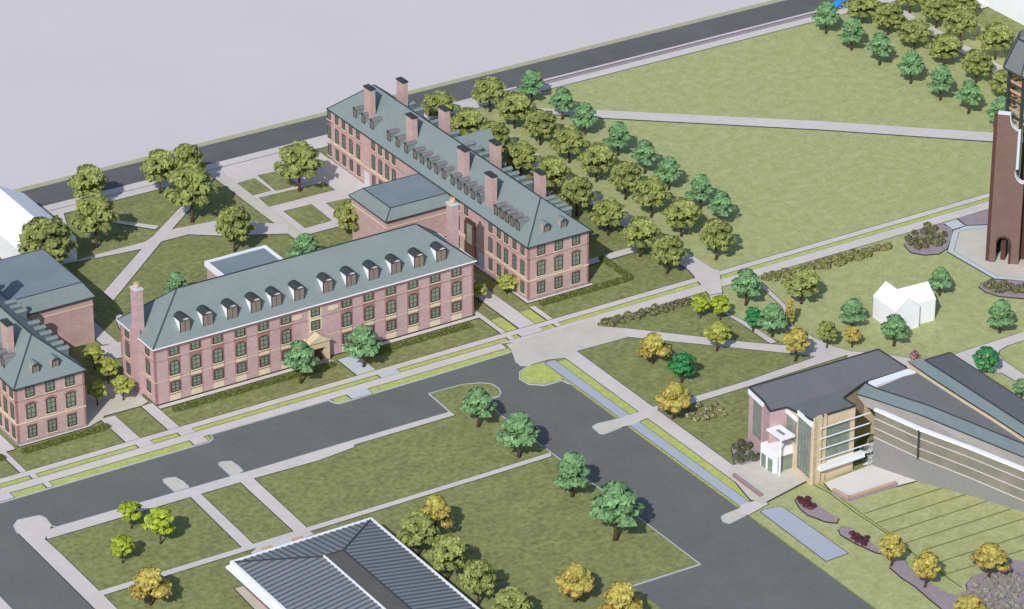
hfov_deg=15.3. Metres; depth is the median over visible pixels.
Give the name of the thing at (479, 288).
young tree
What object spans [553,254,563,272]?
window
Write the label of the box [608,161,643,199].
shade tree
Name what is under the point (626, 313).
shrub
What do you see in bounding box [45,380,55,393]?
window
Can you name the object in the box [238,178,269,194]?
lawn
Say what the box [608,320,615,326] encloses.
shrub
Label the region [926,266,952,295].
green tree
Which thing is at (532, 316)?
lawn
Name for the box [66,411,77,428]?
window
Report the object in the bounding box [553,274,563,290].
window
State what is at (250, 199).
quad walk
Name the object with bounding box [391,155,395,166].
window
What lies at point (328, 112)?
window
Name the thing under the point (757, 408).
window
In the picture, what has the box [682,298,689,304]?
shrub
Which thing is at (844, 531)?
mulch bed
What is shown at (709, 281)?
walk
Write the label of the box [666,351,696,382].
emerald tree
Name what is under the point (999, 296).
soil edging
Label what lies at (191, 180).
shade tree
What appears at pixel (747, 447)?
shrub
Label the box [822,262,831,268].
shrub
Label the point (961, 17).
shade tree
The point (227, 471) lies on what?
kerb
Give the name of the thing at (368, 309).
window
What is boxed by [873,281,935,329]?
white house
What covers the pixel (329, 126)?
window
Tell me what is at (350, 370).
soil edging
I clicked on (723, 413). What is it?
shrub
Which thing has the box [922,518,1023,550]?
kerb
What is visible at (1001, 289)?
shrub
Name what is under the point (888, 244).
shrub
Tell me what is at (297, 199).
soil edging
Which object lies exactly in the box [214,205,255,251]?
shade tree
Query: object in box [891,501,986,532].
kerb
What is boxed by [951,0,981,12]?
shade tree
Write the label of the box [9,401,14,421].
window
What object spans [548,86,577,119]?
green tree
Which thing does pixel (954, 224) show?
pale paving
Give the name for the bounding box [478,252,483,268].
door
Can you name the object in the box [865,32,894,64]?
green tree
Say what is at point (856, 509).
kerb
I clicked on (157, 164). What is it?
shade tree
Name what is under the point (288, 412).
kerb
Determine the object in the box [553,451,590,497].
green tree
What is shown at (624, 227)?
soil edging
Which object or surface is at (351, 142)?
window
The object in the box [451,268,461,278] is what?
window
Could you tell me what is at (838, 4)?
parked car
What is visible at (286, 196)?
lawn
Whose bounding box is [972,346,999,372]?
leafy tree
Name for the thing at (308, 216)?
lawn
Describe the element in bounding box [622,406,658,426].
walk
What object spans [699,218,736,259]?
shade tree
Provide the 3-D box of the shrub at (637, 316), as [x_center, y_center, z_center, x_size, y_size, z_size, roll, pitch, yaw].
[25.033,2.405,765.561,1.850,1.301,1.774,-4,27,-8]
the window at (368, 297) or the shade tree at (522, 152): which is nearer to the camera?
the window at (368, 297)
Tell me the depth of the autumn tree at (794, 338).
746.51 m
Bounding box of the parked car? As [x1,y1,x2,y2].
[833,0,847,8]
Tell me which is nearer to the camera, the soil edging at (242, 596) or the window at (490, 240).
the soil edging at (242, 596)
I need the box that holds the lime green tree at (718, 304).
[709,295,730,319]
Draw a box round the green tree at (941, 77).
[927,64,953,99]
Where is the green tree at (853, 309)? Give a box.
[838,298,866,325]
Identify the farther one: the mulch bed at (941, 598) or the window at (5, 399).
the window at (5, 399)
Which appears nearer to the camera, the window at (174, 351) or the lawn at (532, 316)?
the window at (174, 351)
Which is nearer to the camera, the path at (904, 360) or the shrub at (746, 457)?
the shrub at (746, 457)
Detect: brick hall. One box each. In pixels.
[0,249,95,444]
[116,197,476,405]
[326,77,592,300]
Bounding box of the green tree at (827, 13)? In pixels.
[811,1,840,33]
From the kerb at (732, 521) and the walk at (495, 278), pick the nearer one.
the kerb at (732, 521)
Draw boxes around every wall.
[732,473,762,496]
[832,481,896,501]
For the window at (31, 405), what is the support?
in the brick hall at (46, 312)
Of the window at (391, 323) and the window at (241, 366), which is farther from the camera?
the window at (391, 323)
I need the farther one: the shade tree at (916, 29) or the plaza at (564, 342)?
the shade tree at (916, 29)
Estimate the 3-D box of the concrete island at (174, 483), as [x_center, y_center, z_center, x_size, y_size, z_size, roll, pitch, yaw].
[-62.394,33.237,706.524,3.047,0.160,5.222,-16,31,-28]
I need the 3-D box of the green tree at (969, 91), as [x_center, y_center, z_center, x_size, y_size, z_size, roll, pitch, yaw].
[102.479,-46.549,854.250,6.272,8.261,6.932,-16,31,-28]
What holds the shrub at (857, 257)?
on the lawn at (963, 303)
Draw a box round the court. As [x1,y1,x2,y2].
[85,378,147,425]
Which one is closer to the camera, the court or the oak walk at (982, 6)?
the court
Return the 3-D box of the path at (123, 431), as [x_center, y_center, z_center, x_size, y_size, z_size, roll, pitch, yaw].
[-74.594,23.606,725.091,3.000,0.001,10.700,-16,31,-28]
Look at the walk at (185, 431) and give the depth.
724.03 m
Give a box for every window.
[2,381,6,393]
[2,395,7,414]
[4,416,9,433]
[9,388,13,399]
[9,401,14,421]
[11,423,15,440]
[24,400,37,420]
[25,386,35,399]
[27,422,38,439]
[44,395,57,414]
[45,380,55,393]
[46,417,57,433]
[64,375,75,387]
[64,389,76,409]
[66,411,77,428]
[124,329,129,339]
[124,340,130,358]
[126,360,130,376]
[144,346,149,357]
[145,357,150,376]
[146,378,151,394]
[168,346,179,357]
[168,358,180,376]
[170,378,181,393]
[189,352,201,370]
[190,340,200,351]
[191,372,202,387]
[211,346,223,364]
[212,334,223,345]
[213,366,224,381]
[234,340,246,358]
[235,328,245,338]
[236,360,247,374]
[257,333,269,351]
[258,321,268,332]
[259,353,269,368]
[280,315,291,326]
[280,327,291,345]
[281,348,290,361]
[310,307,320,318]
[310,317,320,331]
[326,110,330,121]
[327,123,331,140]
[327,143,331,157]
[334,116,338,126]
[334,128,338,145]
[335,148,339,162]
[341,120,345,131]
[341,133,345,150]
[341,298,351,309]
[341,310,352,328]
[342,153,346,167]
[342,330,351,344]
[348,125,352,136]
[348,138,353,155]
[349,158,353,172]
[355,130,359,141]
[355,143,360,160]
[356,163,360,177]
[363,292,373,302]
[363,304,374,322]
[371,141,374,151]
[371,154,375,171]
[371,174,375,185]
[377,146,381,156]
[378,159,382,176]
[384,150,388,161]
[384,163,389,180]
[385,286,396,296]
[385,298,396,315]
[386,318,396,332]
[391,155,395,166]
[391,168,396,179]
[407,292,418,309]
[408,280,418,290]
[408,311,418,326]
[429,285,440,303]
[430,274,440,284]
[430,305,440,319]
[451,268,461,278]
[451,279,461,297]
[451,299,461,313]
[463,205,467,217]
[487,236,492,254]
[488,222,492,234]
[488,256,492,272]
[496,228,500,240]
[496,242,501,260]
[496,263,500,276]
[503,233,508,245]
[503,247,508,265]
[511,253,516,271]
[512,239,516,251]
[519,258,524,276]
[519,279,524,294]
[520,244,524,256]
[535,258,546,277]
[536,244,545,256]
[536,279,545,295]
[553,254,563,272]
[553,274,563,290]
[554,239,563,251]
[570,249,580,267]
[571,235,580,247]
[571,269,580,285]
[752,400,761,440]
[786,414,795,442]
[797,417,810,477]
[825,420,849,459]
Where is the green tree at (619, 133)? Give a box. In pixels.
[602,121,631,155]
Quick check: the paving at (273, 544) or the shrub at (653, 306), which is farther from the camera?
the shrub at (653, 306)
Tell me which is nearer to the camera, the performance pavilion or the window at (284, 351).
the performance pavilion
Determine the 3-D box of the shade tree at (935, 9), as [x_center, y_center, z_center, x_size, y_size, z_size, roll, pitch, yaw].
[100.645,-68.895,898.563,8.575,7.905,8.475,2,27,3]
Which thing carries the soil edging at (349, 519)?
on the lawn at (532, 530)
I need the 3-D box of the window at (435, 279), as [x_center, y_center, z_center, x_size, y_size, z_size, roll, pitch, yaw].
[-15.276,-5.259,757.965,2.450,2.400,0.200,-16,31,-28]
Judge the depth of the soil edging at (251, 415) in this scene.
728.49 m
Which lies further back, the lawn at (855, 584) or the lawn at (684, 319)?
the lawn at (684, 319)
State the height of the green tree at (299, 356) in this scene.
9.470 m
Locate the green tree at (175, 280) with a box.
[164,272,187,292]
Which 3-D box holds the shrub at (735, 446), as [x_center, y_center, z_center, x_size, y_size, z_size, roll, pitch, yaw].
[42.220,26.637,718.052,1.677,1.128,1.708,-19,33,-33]
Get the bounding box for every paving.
[251,531,313,553]
[261,545,272,549]
[276,540,290,545]
[291,536,303,541]
[944,219,964,228]
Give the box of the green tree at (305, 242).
[286,233,321,255]
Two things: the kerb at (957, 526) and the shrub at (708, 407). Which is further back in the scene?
the shrub at (708, 407)
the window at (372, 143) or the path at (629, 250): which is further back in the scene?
the window at (372, 143)
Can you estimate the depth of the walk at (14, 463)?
713.31 m
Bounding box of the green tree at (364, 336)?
[343,324,381,366]
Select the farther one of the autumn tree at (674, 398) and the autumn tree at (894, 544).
the autumn tree at (674, 398)
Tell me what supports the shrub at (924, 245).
on the mulch bed at (933, 249)
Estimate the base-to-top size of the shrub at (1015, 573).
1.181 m
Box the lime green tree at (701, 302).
[691,293,709,318]
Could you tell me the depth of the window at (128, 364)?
740.36 m
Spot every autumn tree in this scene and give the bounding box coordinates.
[128,565,171,605]
[419,493,453,536]
[555,562,594,602]
[598,580,642,608]
[636,332,671,363]
[655,381,690,418]
[781,326,810,361]
[843,326,861,347]
[879,533,906,566]
[911,550,941,587]
[953,595,987,608]
[969,542,1010,576]
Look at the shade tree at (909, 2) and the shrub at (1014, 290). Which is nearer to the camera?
the shrub at (1014, 290)
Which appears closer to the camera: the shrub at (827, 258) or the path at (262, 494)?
the path at (262, 494)
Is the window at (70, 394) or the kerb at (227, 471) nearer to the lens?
the kerb at (227, 471)
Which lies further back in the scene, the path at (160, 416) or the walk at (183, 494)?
the path at (160, 416)
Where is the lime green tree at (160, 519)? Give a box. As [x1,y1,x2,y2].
[141,506,175,543]
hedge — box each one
[0,454,4,460]
[21,422,109,454]
[172,360,335,412]
[367,321,472,356]
[539,255,632,305]
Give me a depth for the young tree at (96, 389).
730.87 m
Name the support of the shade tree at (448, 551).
on the lawn at (532, 530)
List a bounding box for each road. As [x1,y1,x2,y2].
[0,353,873,608]
[22,0,848,205]
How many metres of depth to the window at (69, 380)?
719.86 m
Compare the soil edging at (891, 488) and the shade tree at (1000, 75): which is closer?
the soil edging at (891, 488)
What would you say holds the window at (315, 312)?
in the brick hall at (243, 316)
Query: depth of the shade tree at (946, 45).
876.97 m
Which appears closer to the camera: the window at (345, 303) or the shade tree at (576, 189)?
the window at (345, 303)
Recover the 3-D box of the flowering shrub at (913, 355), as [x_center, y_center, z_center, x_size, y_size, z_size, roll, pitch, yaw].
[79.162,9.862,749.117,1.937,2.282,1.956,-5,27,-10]
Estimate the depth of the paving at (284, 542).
687.03 m
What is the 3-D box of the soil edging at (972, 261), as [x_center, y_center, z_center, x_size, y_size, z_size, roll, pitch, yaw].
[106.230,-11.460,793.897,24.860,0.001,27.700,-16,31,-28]
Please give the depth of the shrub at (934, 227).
801.56 m
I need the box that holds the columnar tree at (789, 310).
[784,298,794,325]
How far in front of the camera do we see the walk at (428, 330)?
761.23 m
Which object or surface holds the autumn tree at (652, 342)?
on the lawn at (624, 362)
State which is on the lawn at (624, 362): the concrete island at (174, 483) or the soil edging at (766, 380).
the soil edging at (766, 380)
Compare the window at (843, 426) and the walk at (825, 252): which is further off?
the walk at (825, 252)
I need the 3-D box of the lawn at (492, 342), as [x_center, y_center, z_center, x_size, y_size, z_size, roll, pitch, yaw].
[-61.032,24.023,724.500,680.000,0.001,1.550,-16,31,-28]
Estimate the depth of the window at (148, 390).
733.88 m
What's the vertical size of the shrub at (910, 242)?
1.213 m
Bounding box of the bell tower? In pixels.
[985,30,1023,264]
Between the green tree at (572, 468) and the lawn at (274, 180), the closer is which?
the green tree at (572, 468)
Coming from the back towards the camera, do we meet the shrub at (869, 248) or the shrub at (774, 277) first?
the shrub at (869, 248)
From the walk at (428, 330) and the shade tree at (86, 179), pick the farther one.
the shade tree at (86, 179)
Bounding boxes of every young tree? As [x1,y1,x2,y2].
[82,345,104,369]
[85,378,106,405]
[96,356,117,383]
[111,375,134,399]
[473,282,487,302]
[496,274,518,293]
[703,320,731,351]
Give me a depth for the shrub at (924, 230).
800.04 m
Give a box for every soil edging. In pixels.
[0,192,989,483]
[2,343,506,492]
[5,453,21,472]
[17,426,91,447]
[18,526,117,608]
[41,98,495,216]
[46,445,354,539]
[50,144,310,210]
[69,222,278,263]
[87,395,148,425]
[99,452,552,595]
[100,416,139,442]
[103,178,214,300]
[113,222,159,229]
[141,406,179,429]
[157,369,298,409]
[190,494,253,546]
[215,174,301,238]
[234,586,253,608]
[239,478,306,530]
[259,182,334,206]
[284,204,331,227]
[337,358,375,375]
[355,412,455,444]
[380,318,478,346]
[453,114,695,270]
[473,264,526,302]
[474,281,533,328]
[474,310,505,333]
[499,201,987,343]
[503,7,835,90]
[505,323,627,364]
[525,285,592,303]
[527,1,894,94]
[545,360,747,505]
[553,114,992,141]
[565,351,732,480]
[589,251,638,265]
[628,328,813,356]
[689,270,722,295]
[692,355,846,403]
[709,294,776,343]
[734,481,805,501]
[760,506,848,561]
[761,281,845,349]
[794,499,838,523]
[823,481,916,492]
[838,526,881,554]
[889,560,972,608]
[904,230,952,255]
[947,247,1021,280]
[954,228,1019,277]
[955,331,1023,381]
[978,284,1023,298]
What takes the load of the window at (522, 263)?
in the brick hall at (403, 159)
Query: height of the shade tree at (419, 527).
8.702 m
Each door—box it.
[364,171,369,185]
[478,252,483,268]
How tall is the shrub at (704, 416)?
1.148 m
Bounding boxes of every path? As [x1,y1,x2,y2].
[57,209,66,223]
[71,221,287,262]
[94,322,116,344]
[99,452,550,594]
[100,342,121,357]
[101,416,138,441]
[104,176,215,299]
[113,220,157,228]
[115,314,121,326]
[142,403,178,429]
[187,490,253,548]
[238,475,307,532]
[473,279,534,327]
[474,309,504,332]
[530,306,551,319]
[533,108,1022,140]
[589,247,638,264]
[624,328,850,356]
[690,352,849,403]
[709,293,776,342]
[758,281,848,351]
[847,351,913,364]
[955,332,1023,380]
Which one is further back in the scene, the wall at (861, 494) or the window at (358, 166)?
the window at (358, 166)
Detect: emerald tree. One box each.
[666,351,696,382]
[744,307,762,331]
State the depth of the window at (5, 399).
719.86 m
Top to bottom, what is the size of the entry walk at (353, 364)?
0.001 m
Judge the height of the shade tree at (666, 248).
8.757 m
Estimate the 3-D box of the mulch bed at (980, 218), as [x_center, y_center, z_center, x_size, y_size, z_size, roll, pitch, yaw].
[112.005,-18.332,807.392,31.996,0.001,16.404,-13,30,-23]
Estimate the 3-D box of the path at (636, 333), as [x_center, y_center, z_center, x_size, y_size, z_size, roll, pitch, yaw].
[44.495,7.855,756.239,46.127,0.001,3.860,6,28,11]
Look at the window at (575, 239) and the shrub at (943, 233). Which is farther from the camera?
the shrub at (943, 233)
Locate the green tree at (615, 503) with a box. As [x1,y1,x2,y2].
[589,479,644,540]
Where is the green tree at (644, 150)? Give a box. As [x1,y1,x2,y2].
[630,139,660,173]
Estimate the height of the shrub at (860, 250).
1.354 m
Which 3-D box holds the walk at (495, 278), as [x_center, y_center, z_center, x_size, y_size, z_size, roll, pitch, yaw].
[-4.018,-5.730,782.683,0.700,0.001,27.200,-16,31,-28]
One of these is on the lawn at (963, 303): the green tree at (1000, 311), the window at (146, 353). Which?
the green tree at (1000, 311)
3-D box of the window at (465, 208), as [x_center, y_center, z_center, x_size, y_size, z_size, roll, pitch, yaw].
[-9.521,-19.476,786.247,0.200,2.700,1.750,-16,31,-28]
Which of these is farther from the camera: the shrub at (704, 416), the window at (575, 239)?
the window at (575, 239)
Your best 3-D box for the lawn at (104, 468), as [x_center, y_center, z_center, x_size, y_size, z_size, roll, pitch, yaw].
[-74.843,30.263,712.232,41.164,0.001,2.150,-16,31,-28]
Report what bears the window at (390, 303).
in the brick hall at (243, 316)
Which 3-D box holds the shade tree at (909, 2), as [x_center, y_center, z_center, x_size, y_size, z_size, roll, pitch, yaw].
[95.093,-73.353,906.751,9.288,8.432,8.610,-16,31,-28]
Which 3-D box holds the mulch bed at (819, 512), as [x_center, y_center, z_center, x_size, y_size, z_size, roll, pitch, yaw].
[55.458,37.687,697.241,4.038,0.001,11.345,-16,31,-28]
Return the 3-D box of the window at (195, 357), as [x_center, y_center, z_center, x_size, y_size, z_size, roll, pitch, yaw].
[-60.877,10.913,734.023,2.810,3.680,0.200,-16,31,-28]
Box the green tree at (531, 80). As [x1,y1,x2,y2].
[516,69,544,101]
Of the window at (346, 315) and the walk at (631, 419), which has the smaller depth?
the walk at (631, 419)
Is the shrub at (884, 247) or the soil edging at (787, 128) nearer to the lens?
the shrub at (884, 247)
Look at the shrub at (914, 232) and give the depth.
799.57 m
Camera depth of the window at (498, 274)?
780.45 m
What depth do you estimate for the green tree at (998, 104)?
843.98 m
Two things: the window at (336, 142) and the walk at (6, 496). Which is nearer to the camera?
the walk at (6, 496)
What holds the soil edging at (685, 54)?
on the lawn at (624, 362)
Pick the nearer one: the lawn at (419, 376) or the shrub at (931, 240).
the lawn at (419, 376)
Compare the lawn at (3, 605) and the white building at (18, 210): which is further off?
the white building at (18, 210)
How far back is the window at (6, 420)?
721.80 m
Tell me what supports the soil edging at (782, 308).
on the lawn at (963, 303)
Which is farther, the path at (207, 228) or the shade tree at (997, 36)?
the shade tree at (997, 36)
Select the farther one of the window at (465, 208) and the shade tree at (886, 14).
the shade tree at (886, 14)
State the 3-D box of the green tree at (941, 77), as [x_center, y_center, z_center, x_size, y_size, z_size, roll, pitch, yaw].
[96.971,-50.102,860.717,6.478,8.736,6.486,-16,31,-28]
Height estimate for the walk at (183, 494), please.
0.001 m
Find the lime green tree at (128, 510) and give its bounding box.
[117,500,141,528]
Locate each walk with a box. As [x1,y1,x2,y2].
[0,193,988,483]
[0,344,505,494]
[0,434,14,452]
[0,452,25,472]
[0,492,13,501]
[14,516,116,608]
[18,425,89,446]
[41,94,504,215]
[42,481,52,487]
[45,440,353,538]
[136,440,153,447]
[158,359,324,408]
[177,428,194,435]
[189,436,207,444]
[212,172,302,238]
[223,150,367,233]
[339,356,374,374]
[347,388,371,398]
[354,412,454,444]
[377,369,398,377]
[380,315,478,345]
[453,112,713,270]
[474,263,527,301]
[500,201,988,343]
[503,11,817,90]
[517,0,894,94]
[517,327,543,336]
[527,283,592,302]
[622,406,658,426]
[690,270,721,294]
[738,501,767,514]
[878,0,1002,70]
[974,0,987,8]
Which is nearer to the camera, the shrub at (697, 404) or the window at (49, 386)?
the window at (49, 386)
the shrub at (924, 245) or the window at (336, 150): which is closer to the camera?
the shrub at (924, 245)
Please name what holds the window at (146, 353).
in the brick hall at (243, 316)
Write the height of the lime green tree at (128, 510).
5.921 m
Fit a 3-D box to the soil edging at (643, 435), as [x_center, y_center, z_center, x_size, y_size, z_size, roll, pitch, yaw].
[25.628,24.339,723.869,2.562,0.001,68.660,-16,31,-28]
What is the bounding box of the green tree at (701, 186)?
[685,174,713,208]
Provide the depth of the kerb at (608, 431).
725.24 m
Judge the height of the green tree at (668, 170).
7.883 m
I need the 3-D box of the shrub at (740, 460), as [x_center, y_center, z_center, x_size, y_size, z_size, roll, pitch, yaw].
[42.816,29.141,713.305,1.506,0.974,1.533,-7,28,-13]
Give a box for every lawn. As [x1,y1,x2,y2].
[0,8,1023,608]
[0,198,988,487]
[0,598,9,608]
[11,436,210,497]
[18,383,698,608]
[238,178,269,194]
[258,172,297,189]
[260,183,333,205]
[285,205,330,227]
[327,199,344,210]
[333,348,511,402]
[450,115,693,302]
[477,0,1023,269]
[491,318,516,331]
[503,6,845,93]
[521,309,545,322]
[521,362,561,383]
[558,359,749,500]
[558,374,832,576]
[599,297,764,341]
[691,210,1023,443]
[749,509,898,608]
[762,475,1023,608]
[973,7,1023,54]
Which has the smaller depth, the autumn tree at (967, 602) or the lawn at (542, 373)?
the autumn tree at (967, 602)
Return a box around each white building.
[0,186,76,263]
[977,0,1023,24]
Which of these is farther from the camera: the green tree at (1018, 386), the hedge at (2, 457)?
the green tree at (1018, 386)
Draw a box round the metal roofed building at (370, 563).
[226,517,479,608]
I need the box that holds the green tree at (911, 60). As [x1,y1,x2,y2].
[896,49,925,83]
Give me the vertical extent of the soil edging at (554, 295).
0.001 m
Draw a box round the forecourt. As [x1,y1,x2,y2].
[728,460,805,502]
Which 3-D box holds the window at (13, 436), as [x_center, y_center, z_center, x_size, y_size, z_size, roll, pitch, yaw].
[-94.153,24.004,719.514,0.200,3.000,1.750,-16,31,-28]
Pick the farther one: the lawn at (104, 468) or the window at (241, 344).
the window at (241, 344)
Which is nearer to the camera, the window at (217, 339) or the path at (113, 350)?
the window at (217, 339)
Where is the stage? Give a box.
[825,464,915,494]
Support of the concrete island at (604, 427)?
on the road at (747, 562)
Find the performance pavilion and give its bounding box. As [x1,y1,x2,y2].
[748,349,1023,511]
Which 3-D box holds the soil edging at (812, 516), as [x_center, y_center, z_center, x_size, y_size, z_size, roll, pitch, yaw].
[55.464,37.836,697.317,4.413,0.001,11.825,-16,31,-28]
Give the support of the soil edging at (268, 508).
on the lawn at (532, 530)
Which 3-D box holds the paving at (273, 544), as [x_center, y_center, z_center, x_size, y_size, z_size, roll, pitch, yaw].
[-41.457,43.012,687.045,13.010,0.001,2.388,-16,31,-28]
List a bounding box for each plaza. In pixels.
[506,319,625,364]
[954,228,1023,277]
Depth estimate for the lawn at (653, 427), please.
724.61 m
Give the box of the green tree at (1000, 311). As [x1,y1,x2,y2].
[986,299,1014,332]
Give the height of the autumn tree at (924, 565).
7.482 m
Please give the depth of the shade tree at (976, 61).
867.21 m
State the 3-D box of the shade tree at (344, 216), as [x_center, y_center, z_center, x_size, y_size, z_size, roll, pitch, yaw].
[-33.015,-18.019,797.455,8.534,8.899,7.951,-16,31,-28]
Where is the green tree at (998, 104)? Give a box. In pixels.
[985,95,1013,120]
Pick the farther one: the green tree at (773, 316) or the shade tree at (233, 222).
the shade tree at (233, 222)
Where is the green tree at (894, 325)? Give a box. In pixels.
[880,313,909,346]
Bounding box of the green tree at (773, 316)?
[756,303,788,336]
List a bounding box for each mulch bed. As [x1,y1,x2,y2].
[732,439,759,464]
[796,499,838,522]
[839,526,881,552]
[891,559,1023,608]
[905,223,952,254]
[958,210,987,224]
[979,279,1023,297]
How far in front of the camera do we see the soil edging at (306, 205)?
808.70 m
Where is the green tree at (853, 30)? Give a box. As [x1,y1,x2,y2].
[837,17,865,50]
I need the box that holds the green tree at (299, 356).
[282,340,319,383]
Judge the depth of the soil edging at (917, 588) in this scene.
673.97 m
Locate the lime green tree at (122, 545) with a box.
[110,534,134,562]
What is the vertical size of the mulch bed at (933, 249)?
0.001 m
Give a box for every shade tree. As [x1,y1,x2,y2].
[16,216,77,262]
[67,164,108,197]
[71,191,118,247]
[140,149,175,193]
[164,162,218,222]
[172,143,206,169]
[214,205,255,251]
[273,140,325,191]
[333,199,358,229]
[396,510,439,555]
[420,90,458,116]
[425,533,468,579]
[450,107,487,134]
[458,559,499,605]
[470,75,507,111]
[479,121,513,151]
[490,585,534,608]
[495,91,535,128]
[501,140,540,175]
[522,109,559,144]
[530,155,570,194]
[550,125,588,162]
[559,175,596,215]
[577,142,617,181]
[588,196,628,235]
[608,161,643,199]
[620,216,660,256]
[631,176,670,217]
[650,234,687,273]
[661,197,702,236]
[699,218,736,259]
[781,266,820,303]
[815,321,837,347]
[843,0,880,23]
[872,2,907,34]
[895,0,923,12]
[896,17,934,49]
[920,0,953,27]
[925,33,963,64]
[941,6,979,40]
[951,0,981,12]
[960,49,995,82]
[976,22,1015,59]
[987,69,1020,96]
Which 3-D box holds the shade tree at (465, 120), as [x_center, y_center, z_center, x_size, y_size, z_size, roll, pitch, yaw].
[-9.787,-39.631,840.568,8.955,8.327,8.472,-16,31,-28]
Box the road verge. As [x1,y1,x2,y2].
[14,0,784,191]
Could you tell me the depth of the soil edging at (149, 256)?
789.23 m
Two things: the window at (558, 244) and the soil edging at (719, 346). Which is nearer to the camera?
the soil edging at (719, 346)
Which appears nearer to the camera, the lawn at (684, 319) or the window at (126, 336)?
the window at (126, 336)
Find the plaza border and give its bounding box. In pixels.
[948,225,1023,280]
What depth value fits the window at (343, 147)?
826.34 m
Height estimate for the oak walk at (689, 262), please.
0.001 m
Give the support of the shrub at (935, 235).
on the mulch bed at (933, 249)
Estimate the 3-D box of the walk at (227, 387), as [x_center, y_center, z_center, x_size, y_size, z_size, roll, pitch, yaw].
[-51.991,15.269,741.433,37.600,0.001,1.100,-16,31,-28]
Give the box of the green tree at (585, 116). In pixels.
[568,102,598,135]
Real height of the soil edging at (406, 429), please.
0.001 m
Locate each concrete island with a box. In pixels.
[164,477,187,490]
[220,461,241,474]
[593,419,621,432]
[722,509,744,521]
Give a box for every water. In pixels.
[546,360,748,505]
[761,506,846,560]
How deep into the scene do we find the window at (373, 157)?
816.71 m
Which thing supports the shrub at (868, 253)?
on the lawn at (963, 303)
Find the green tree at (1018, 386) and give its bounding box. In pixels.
[1012,378,1023,397]
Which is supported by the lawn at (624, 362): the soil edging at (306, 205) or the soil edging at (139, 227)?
the soil edging at (139, 227)
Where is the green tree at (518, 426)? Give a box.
[496,410,539,457]
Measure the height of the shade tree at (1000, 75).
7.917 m
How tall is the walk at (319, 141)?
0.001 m
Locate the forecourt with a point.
(768, 484)
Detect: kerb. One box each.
[0,351,569,502]
[13,382,700,585]
[162,477,188,491]
[218,461,243,475]
[592,418,621,433]
[721,509,746,523]
[814,485,961,587]
[818,483,889,532]
[864,488,941,513]
[877,494,965,522]
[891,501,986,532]
[906,508,1011,542]
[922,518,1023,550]
[943,535,1023,560]
[947,550,1022,573]
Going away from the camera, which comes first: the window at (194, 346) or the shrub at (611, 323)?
the window at (194, 346)
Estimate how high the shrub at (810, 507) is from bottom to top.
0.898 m
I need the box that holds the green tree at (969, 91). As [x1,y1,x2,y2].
[955,80,983,113]
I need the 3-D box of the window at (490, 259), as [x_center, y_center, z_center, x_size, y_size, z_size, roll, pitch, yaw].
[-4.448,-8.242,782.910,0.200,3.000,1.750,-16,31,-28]
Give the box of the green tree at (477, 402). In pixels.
[460,387,496,426]
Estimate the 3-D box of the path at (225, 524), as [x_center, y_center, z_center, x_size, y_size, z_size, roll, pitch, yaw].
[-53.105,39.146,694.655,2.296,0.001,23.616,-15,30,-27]
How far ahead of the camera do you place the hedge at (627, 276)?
777.95 m
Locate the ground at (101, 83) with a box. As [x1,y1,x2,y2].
[0,0,799,206]
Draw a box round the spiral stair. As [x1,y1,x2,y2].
[860,438,873,464]
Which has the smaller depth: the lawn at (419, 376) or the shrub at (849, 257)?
the lawn at (419, 376)
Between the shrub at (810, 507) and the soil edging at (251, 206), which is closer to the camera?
the shrub at (810, 507)
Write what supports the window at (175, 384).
in the brick hall at (243, 316)
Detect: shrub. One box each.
[600,317,608,324]
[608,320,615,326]
[623,310,630,316]
[633,313,640,319]
[638,308,646,312]
[650,303,658,309]
[661,306,668,311]
[673,299,680,306]
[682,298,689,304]
[685,413,692,418]
[692,415,699,421]
[694,401,701,407]
[702,414,709,419]
[704,405,712,410]
[709,412,715,417]
[711,401,717,406]
[716,406,723,412]
[720,410,727,416]
[731,443,739,448]
[731,452,740,459]
[736,447,744,454]
[737,438,745,445]
[737,457,743,463]
[742,455,749,460]
[743,444,750,450]
[746,441,753,446]
[748,450,754,455]
[751,456,757,461]
[763,274,771,280]
[771,273,779,281]
[806,504,814,509]
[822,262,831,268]
[824,256,831,262]
[830,254,838,260]
[833,259,841,266]
[840,258,846,264]
[845,253,853,261]
[850,248,857,254]
[850,534,857,540]
[854,254,861,259]
[858,248,866,254]
[863,250,871,257]
[867,246,873,251]
[874,243,881,251]
[880,244,886,250]
[883,242,891,248]
[904,234,911,240]
[907,240,913,244]
[910,348,919,358]
[911,229,917,235]
[913,242,921,249]
[920,226,928,234]
[921,242,928,247]
[923,222,931,227]
[927,238,934,243]
[930,225,937,229]
[932,233,939,237]
[934,239,942,245]
[939,231,947,236]
[983,281,991,288]
[983,577,990,581]
[983,586,990,591]
[987,602,993,606]
[990,285,997,292]
[992,596,998,601]
[993,282,1001,286]
[997,286,1004,292]
[998,592,1005,598]
[1004,284,1011,290]
[1008,599,1015,605]
[1009,588,1016,593]
[1011,288,1018,293]
[1012,571,1019,577]
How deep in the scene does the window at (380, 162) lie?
814.52 m
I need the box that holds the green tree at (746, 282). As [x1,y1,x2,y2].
[731,268,763,305]
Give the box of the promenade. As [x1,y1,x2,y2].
[566,351,734,480]
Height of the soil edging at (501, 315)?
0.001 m
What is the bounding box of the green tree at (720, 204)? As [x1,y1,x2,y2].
[706,190,736,219]
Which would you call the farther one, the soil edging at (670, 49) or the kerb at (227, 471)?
the soil edging at (670, 49)
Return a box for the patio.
[235,586,266,608]
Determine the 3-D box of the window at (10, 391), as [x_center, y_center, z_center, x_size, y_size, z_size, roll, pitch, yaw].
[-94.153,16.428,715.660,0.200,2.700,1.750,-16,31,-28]
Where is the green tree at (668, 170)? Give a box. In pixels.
[652,156,682,189]
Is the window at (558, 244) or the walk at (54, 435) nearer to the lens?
the walk at (54, 435)
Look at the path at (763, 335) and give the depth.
762.61 m

